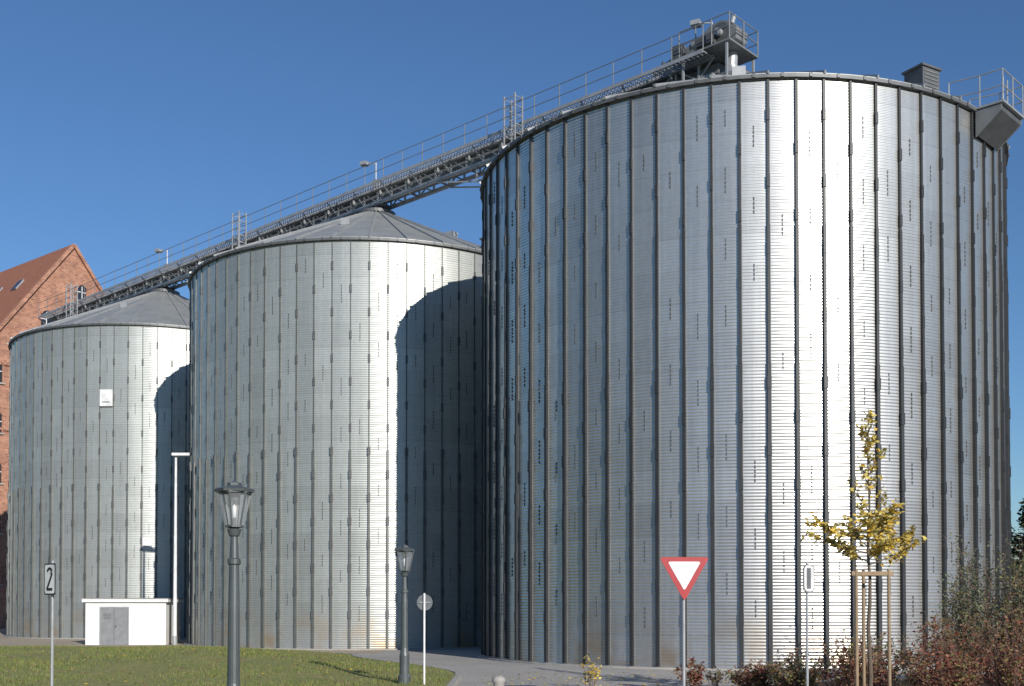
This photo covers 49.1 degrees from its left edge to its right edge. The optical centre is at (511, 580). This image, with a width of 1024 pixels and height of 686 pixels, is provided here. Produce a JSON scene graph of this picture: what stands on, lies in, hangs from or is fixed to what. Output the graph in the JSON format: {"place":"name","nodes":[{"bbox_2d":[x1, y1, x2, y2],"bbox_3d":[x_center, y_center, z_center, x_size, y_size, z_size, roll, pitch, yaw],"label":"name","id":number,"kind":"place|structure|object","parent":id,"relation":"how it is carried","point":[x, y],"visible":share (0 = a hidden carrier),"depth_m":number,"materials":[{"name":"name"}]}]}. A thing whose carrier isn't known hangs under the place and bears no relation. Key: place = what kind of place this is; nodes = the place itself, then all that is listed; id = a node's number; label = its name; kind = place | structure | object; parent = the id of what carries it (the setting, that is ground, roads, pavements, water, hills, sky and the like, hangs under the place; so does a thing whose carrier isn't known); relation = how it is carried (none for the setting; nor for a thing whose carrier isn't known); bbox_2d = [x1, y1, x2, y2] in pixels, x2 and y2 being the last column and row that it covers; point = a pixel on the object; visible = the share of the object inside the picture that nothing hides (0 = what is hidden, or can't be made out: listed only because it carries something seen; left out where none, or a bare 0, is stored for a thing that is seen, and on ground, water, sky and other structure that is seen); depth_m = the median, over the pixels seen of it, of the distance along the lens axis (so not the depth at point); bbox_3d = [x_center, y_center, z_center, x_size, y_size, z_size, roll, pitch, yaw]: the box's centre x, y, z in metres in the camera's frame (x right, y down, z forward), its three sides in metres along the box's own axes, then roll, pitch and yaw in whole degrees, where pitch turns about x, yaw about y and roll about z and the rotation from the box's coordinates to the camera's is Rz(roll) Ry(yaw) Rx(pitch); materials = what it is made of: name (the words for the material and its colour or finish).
{"place":"outdoors","nodes":[
{"label":"outdoors","id":0,"kind":"place"},
{"bbox_2d":[0,243,104,628],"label":"brick warehouse","id":1,"kind":"structure","parent":0,"point":[26,288],"depth_m":103.16,"materials":[{"name":"brick"}]},
{"bbox_2d":[0,284,87,585],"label":"windows","id":2,"kind":"structure","parent":1,"relation":"in","point":[81,288],"depth_m":100.12,"materials":[{"name":"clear glass"}]},
{"bbox_2d":[0,629,384,652],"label":"gravel yard","id":3,"kind":"structure","parent":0,"point":[8,641],"depth_m":62.21,"materials":[{"name":"grey gravel"}]},
{"bbox_2d":[3,288,189,638],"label":"grain silo","id":4,"kind":"object","parent":3,"relation":"on","point":[98,415],"visible":0.59,"depth_m":70.56,"materials":[{"name":"metal"}]},
{"bbox_2d":[81,598,183,644],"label":"utility shed","id":5,"kind":"structure","parent":3,"relation":"on","point":[128,621],"depth_m":60.15,"materials":[{"name":"white paint"}]},
{"bbox_2d":[99,607,128,644],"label":"door","id":6,"kind":"structure","parent":5,"relation":"in","point":[113,621],"depth_m":60.06,"materials":[{"name":"grey paint"}]},
{"bbox_2d":[172,453,190,644],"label":"floodlight mast","id":7,"kind":"object","parent":3,"relation":"on","point":[174,639],"visible":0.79,"depth_m":59.96,"materials":[{"name":"grey metal"}]},
{"bbox_2d":[183,207,481,649],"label":"grain silo","id":8,"kind":"object","parent":3,"relation":"on","point":[335,387],"visible":0.69,"depth_m":54.35,"materials":[{"name":"metal"}]},
{"bbox_2d":[0,644,455,685],"bbox_3d":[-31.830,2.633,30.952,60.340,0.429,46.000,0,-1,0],"label":"lawn","id":9,"kind":"structure","parent":0,"point":[130,666],"depth_m":33.70,"materials":[{"name":"green plant"}]},
{"bbox_2d":[44,561,55,685],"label":"traffic sign","id":10,"kind":"object","parent":9,"relation":"on","point":[49,578],"visible":1,"depth_m":22.00,"materials":[{"name":"metal"}]},
{"bbox_2d":[2,646,449,685],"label":"fallen leaves","id":11,"kind":"object","parent":9,"relation":"on","point":[192,660],"visible":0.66,"depth_m":35.42,"materials":[{"name":"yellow plant"}]},
{"bbox_2d":[214,480,254,685],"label":"street lamp","id":12,"kind":"object","parent":9,"relation":"on","point":[234,490],"visible":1,"depth_m":16.93,"materials":[{"name":"metal"}]},
{"bbox_2d":[394,544,414,683],"bbox_3d":[-2.820,0.901,29.388,0.600,3.730,0.520,1,-1,-29],"label":"street lamp","id":13,"kind":"object","parent":9,"relation":"on","point":[404,676],"visible":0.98,"depth_m":29.30,"materials":[{"name":"metal"}]},
{"bbox_2d":[417,593,432,684],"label":"round sign","id":14,"kind":"object","parent":9,"relation":"on","point":[424,601],"visible":1,"depth_m":28.94,"materials":[{"name":"grey metal"}]},
{"bbox_2d":[0,0,1023,560],"label":"sky","id":15,"kind":"structure","parent":0,"point":[130,129],"materials":[{"name":"blue"}]},
{"bbox_2d":[357,649,993,685],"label":"pavement","id":16,"kind":"structure","parent":0,"point":[471,667],"depth_m":35.93,"materials":[{"name":"concrete"}]},
{"bbox_2d":[311,651,460,685],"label":"kerb","id":17,"kind":"structure","parent":16,"relation":"on","point":[455,680],"depth_m":34.77,"materials":[{"name":"concrete"}]},
{"bbox_2d":[492,676,505,685],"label":"bollard","id":18,"kind":"object","parent":16,"relation":"on","point":[498,680],"visible":1,"depth_m":27.04,"materials":[{"name":"concrete"}]},
{"bbox_2d":[580,654,601,685],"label":"weed plant","id":19,"kind":"object","parent":16,"relation":"on","point":[593,669],"visible":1,"depth_m":28.99,"materials":[{"name":"yellow plant"}]},
{"bbox_2d":[660,557,707,685],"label":"yield sign","id":20,"kind":"object","parent":16,"relation":"on","point":[684,573],"visible":1,"depth_m":23.28,"materials":[{"name":"metal"}]},
{"bbox_2d":[673,656,706,685],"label":"autumn shrub","id":21,"kind":"object","parent":16,"relation":"on","point":[695,677],"visible":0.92,"depth_m":28.84,"materials":[{"name":"red plant"}]},
{"bbox_2d":[704,666,723,685],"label":"weed plant","id":22,"kind":"object","parent":16,"relation":"on","point":[714,680],"visible":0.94,"depth_m":29.51,"materials":[{"name":"green plant"}]},
{"bbox_2d":[475,668,979,685],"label":"fallen leaves","id":23,"kind":"object","parent":16,"relation":"on","point":[624,679],"visible":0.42,"depth_m":31.79,"materials":[{"name":"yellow plant"}]},
{"bbox_2d":[477,62,1023,670],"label":"grain silo","id":24,"kind":"object","parent":16,"relation":"on","point":[723,314],"visible":0.94,"depth_m":38.06,"materials":[{"name":"metal"}]},
{"bbox_2d":[38,11,757,323],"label":"conveyor bridge","id":25,"kind":"structure","parent":24,"relation":"on","point":[716,48],"depth_m":60.38,"materials":[{"name":"metal"}]},
{"bbox_2d":[803,562,814,685],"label":"traffic sign","id":26,"kind":"object","parent":16,"relation":"on","point":[808,578],"visible":1,"depth_m":23.99,"materials":[{"name":"metal"}]},
{"bbox_2d":[774,678,1006,685],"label":"planting bed","id":27,"kind":"object","parent":16,"relation":"on","point":[910,684],"visible":0.08,"depth_m":28.80,"materials":[{"name":"soil"}]},
{"bbox_2d":[717,659,774,685],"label":"autumn shrub","id":28,"kind":"object","parent":27,"relation":"on","point":[756,676],"visible":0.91,"depth_m":27.90,"materials":[{"name":"brown plant"}]},
{"bbox_2d":[759,648,831,685],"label":"autumn shrub","id":29,"kind":"object","parent":27,"relation":"on","point":[793,674],"visible":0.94,"depth_m":26.66,"materials":[{"name":"red plant"}]},
{"bbox_2d":[810,629,900,685],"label":"autumn shrub","id":30,"kind":"object","parent":27,"relation":"on","point":[844,677],"visible":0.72,"depth_m":25.67,"materials":[{"name":"red plant"}]},
{"bbox_2d":[800,408,926,685],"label":"young tree","id":31,"kind":"object","parent":27,"relation":"on","point":[880,527],"visible":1,"depth_m":24.29,"materials":[{"name":"yellow plant"}]},
{"bbox_2d":[822,627,915,685],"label":"autumn shrub","id":32,"kind":"object","parent":27,"relation":"on","point":[876,648],"visible":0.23,"depth_m":27.53,"materials":[{"name":"brown plant"}]},
{"bbox_2d":[851,569,893,685],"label":"tree stakes","id":33,"kind":"object","parent":27,"relation":"on","point":[856,573],"visible":1,"depth_m":24.08,"materials":[{"name":"brown wood"}]},
{"bbox_2d":[891,610,986,685],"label":"autumn shrub","id":34,"kind":"object","parent":27,"relation":"on","point":[936,648],"visible":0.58,"depth_m":26.19,"materials":[{"name":"red plant"}]},
{"bbox_2d":[898,639,994,685],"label":"autumn shrub","id":35,"kind":"object","parent":27,"relation":"on","point":[950,675],"visible":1,"depth_m":23.69,"materials":[{"name":"red plant"}]},
{"bbox_2d":[898,603,998,685],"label":"autumn shrub","id":36,"kind":"object","parent":27,"relation":"on","point":[962,636],"visible":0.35,"depth_m":27.61,"materials":[{"name":"brown plant"}]},
{"bbox_2d":[929,552,1008,681],"bbox_3d":[11.967,0.952,29.476,1.762,3.538,2.139,0,-1,0],"label":"willow shrub","id":37,"kind":"object","parent":27,"relation":"on","point":[968,604],"visible":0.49,"depth_m":29.21,"materials":[{"name":"green plant"}]},
{"bbox_2d":[943,532,1023,680],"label":"willow shrub","id":38,"kind":"object","parent":27,"relation":"on","point":[975,576],"visible":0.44,"depth_m":30.11,"materials":[{"name":"green plant"}]},
{"bbox_2d":[958,606,1023,685],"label":"autumn shrub","id":39,"kind":"object","parent":27,"relation":"on","point":[992,650],"visible":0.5,"depth_m":26.15,"materials":[{"name":"red plant"}]},
{"bbox_2d":[963,586,1022,679],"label":"autumn shrub","id":40,"kind":"object","parent":27,"relation":"on","point":[1000,626],"visible":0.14,"depth_m":30.00,"materials":[{"name":"brown plant"}]},
{"bbox_2d":[963,529,1023,646],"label":"willow shrub","id":41,"kind":"object","parent":27,"relation":"on","point":[1018,594],"visible":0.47,"depth_m":29.73,"materials":[{"name":"green plant"}]},
{"bbox_2d":[965,592,1023,684],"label":"autumn shrub","id":42,"kind":"object","parent":27,"relation":"on","point":[1006,618],"visible":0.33,"depth_m":28.05,"materials":[{"name":"brown plant"}]},
{"bbox_2d":[975,621,1023,685],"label":"autumn shrub","id":43,"kind":"object","parent":27,"relation":"on","point":[1014,671],"visible":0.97,"depth_m":24.03,"materials":[{"name":"brown plant"}]},
{"bbox_2d":[1006,612,1023,651],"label":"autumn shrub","id":44,"kind":"object","parent":27,"relation":"on","point":[1017,626],"visible":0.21,"depth_m":29.02,"materials":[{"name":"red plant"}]},
{"bbox_2d":[1011,498,1023,622],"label":"tree","id":45,"kind":"object","parent":16,"relation":"on","point":[1014,552],"visible":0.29,"depth_m":49.12,"materials":[{"name":"green plant"}]}
]}

